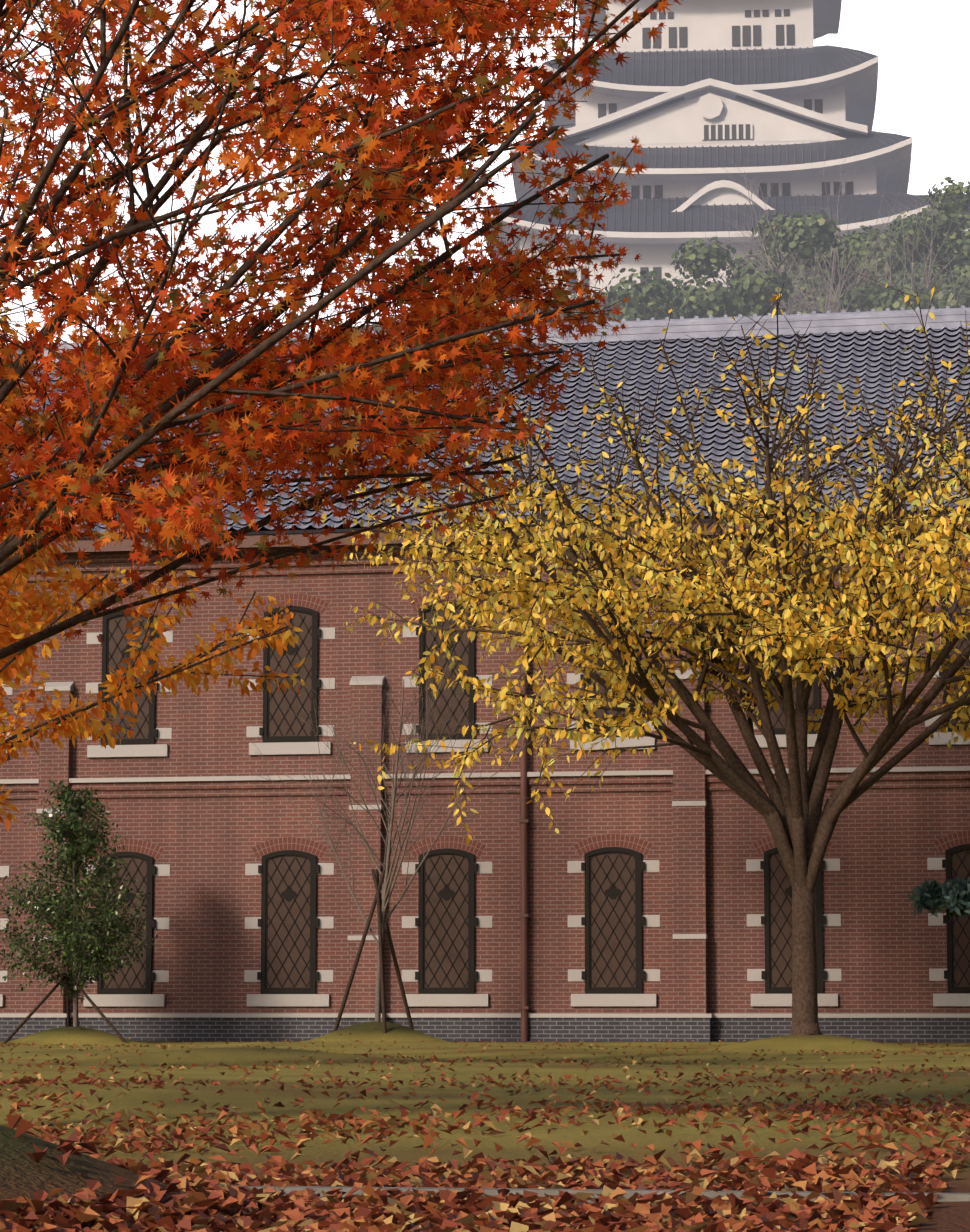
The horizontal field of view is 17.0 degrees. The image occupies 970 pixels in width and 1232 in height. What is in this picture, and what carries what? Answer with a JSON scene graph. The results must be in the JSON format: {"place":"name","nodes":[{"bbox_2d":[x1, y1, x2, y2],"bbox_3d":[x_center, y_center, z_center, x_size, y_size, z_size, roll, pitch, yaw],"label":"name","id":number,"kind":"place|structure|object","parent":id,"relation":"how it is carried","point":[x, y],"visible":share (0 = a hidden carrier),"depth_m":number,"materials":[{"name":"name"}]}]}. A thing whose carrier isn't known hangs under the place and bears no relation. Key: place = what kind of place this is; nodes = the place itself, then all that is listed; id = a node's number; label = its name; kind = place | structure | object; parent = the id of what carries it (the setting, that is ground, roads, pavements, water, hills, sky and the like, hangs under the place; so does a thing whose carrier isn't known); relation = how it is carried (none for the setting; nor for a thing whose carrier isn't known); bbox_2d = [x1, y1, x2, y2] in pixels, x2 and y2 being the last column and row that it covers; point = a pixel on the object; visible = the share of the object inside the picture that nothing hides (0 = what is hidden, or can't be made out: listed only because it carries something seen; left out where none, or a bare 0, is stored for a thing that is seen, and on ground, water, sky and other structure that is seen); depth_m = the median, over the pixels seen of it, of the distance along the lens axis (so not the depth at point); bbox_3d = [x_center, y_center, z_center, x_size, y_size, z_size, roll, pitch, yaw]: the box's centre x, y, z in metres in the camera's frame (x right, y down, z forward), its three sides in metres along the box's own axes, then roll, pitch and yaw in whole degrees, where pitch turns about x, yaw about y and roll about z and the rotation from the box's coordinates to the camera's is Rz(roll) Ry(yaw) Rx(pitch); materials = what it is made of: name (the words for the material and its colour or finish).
{"place":"outdoors","nodes":[
{"label":"outdoors","id":0,"kind":"place"},
{"bbox_2d":[347,303,620,330],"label":"hill","id":1,"kind":"structure","parent":0,"point":[376,328],"depth_m":146.52,"materials":[{"name":"green plant"}]},
{"bbox_2d":[483,0,969,303],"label":"castle keep","id":2,"kind":"structure","parent":1,"relation":"on","point":[698,97],"depth_m":180.76,"materials":[{"name":"paint"}]},
{"bbox_2d":[510,148,969,323],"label":"bare tree","id":3,"kind":"object","parent":1,"relation":"on","point":[807,306],"visible":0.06,"depth_m":111.51,"materials":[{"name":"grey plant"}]},
{"bbox_2d":[561,177,969,322],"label":"trees","id":4,"kind":"object","parent":1,"relation":"on","point":[805,237],"visible":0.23,"depth_m":109.42,"materials":[{"name":"green plant"}]},
{"bbox_2d":[0,1021,969,1231],"bbox_3d":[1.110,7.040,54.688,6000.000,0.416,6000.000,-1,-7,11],"label":"ground","id":5,"kind":"structure","parent":0,"point":[22,1174],"depth_m":20.29,"materials":[{"name":"green plant"}]},
{"bbox_2d":[3,965,126,1043],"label":"tree support stakes","id":6,"kind":"object","parent":5,"relation":"on","point":[43,1000],"visible":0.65,"depth_m":52.96,"materials":[{"name":"brown wood"}]},
{"bbox_2d":[0,779,160,1026],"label":"tree","id":7,"kind":"object","parent":5,"relation":"on","point":[78,951],"visible":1,"depth_m":53.20,"materials":[{"name":"green plant"}]},
{"bbox_2d":[0,306,305,831],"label":"tree","id":8,"kind":"object","parent":5,"relation":"on","point":[24,614],"visible":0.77,"depth_m":28.53,"materials":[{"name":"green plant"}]},
{"bbox_2d":[0,0,684,659],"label":"maple tree","id":9,"kind":"object","parent":5,"relation":"on","point":[442,336],"visible":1,"depth_m":14.14,"materials":[{"name":"orange plant"}]},
{"bbox_2d":[333,869,413,1032],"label":"tree support stakes","id":10,"kind":"object","parent":5,"relation":"on","point":[378,886],"visible":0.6,"depth_m":52.43,"materials":[{"name":"brown wood"}]},
{"bbox_2d":[230,626,560,1021],"bbox_3d":[-1.830,3.278,53.105,5.699,6.776,4.715,-5,-8,33],"label":"bare sapling","id":11,"kind":"object","parent":5,"relation":"on","point":[388,850],"visible":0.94,"depth_m":52.65,"materials":[{"name":"grey plant"}]},
{"bbox_2d":[0,1027,969,1231],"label":"fallen leaves","id":12,"kind":"object","parent":5,"relation":"on","point":[379,1210],"visible":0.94,"depth_m":9.82,"materials":[{"name":"orange plant"}]},
{"bbox_2d":[0,325,969,1041],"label":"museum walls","id":13,"kind":"structure","parent":5,"relation":"on","point":[202,807],"depth_m":55.61,"materials":[{"name":"red brick"}]},
{"bbox_2d":[0,579,969,1005],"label":"window surrounds","id":14,"kind":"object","parent":13,"relation":"attached to","point":[446,921],"depth_m":55.47,"materials":[{"name":"beige stone"}]},
{"bbox_2d":[518,574,530,1040],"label":"museum downpipes","id":15,"kind":"object","parent":13,"relation":"attached to","point":[524,915],"visible":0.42,"depth_m":54.92,"materials":[{"name":"brown metal"}]},
{"bbox_2d":[212,1185,969,1202],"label":"path kerb","id":16,"kind":"structure","parent":5,"relation":"on","point":[940,1197],"depth_m":8.99,"materials":[{"name":"concrete"}]},
{"bbox_2d":[322,272,969,1034],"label":"tree","id":17,"kind":"object","parent":5,"relation":"on","point":[802,630],"visible":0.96,"depth_m":45.83,"materials":[{"name":"yellow plant"}]},
{"bbox_2d":[889,877,969,920],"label":"pine branch","id":18,"kind":"object","parent":5,"relation":"on","point":[951,897],"visible":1,"depth_m":48.16,"materials":[{"name":"green plant"}]},
{"bbox_2d":[0,0,969,342],"label":"sky","id":19,"kind":"structure","parent":0,"point":[922,47],"materials":[{"name":"white"}]},
{"bbox_2d":[5,305,969,539],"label":"roof","id":20,"kind":"structure","parent":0,"point":[711,326],"depth_m":60.36,"materials":[{"name":"grey tile"}]}
]}

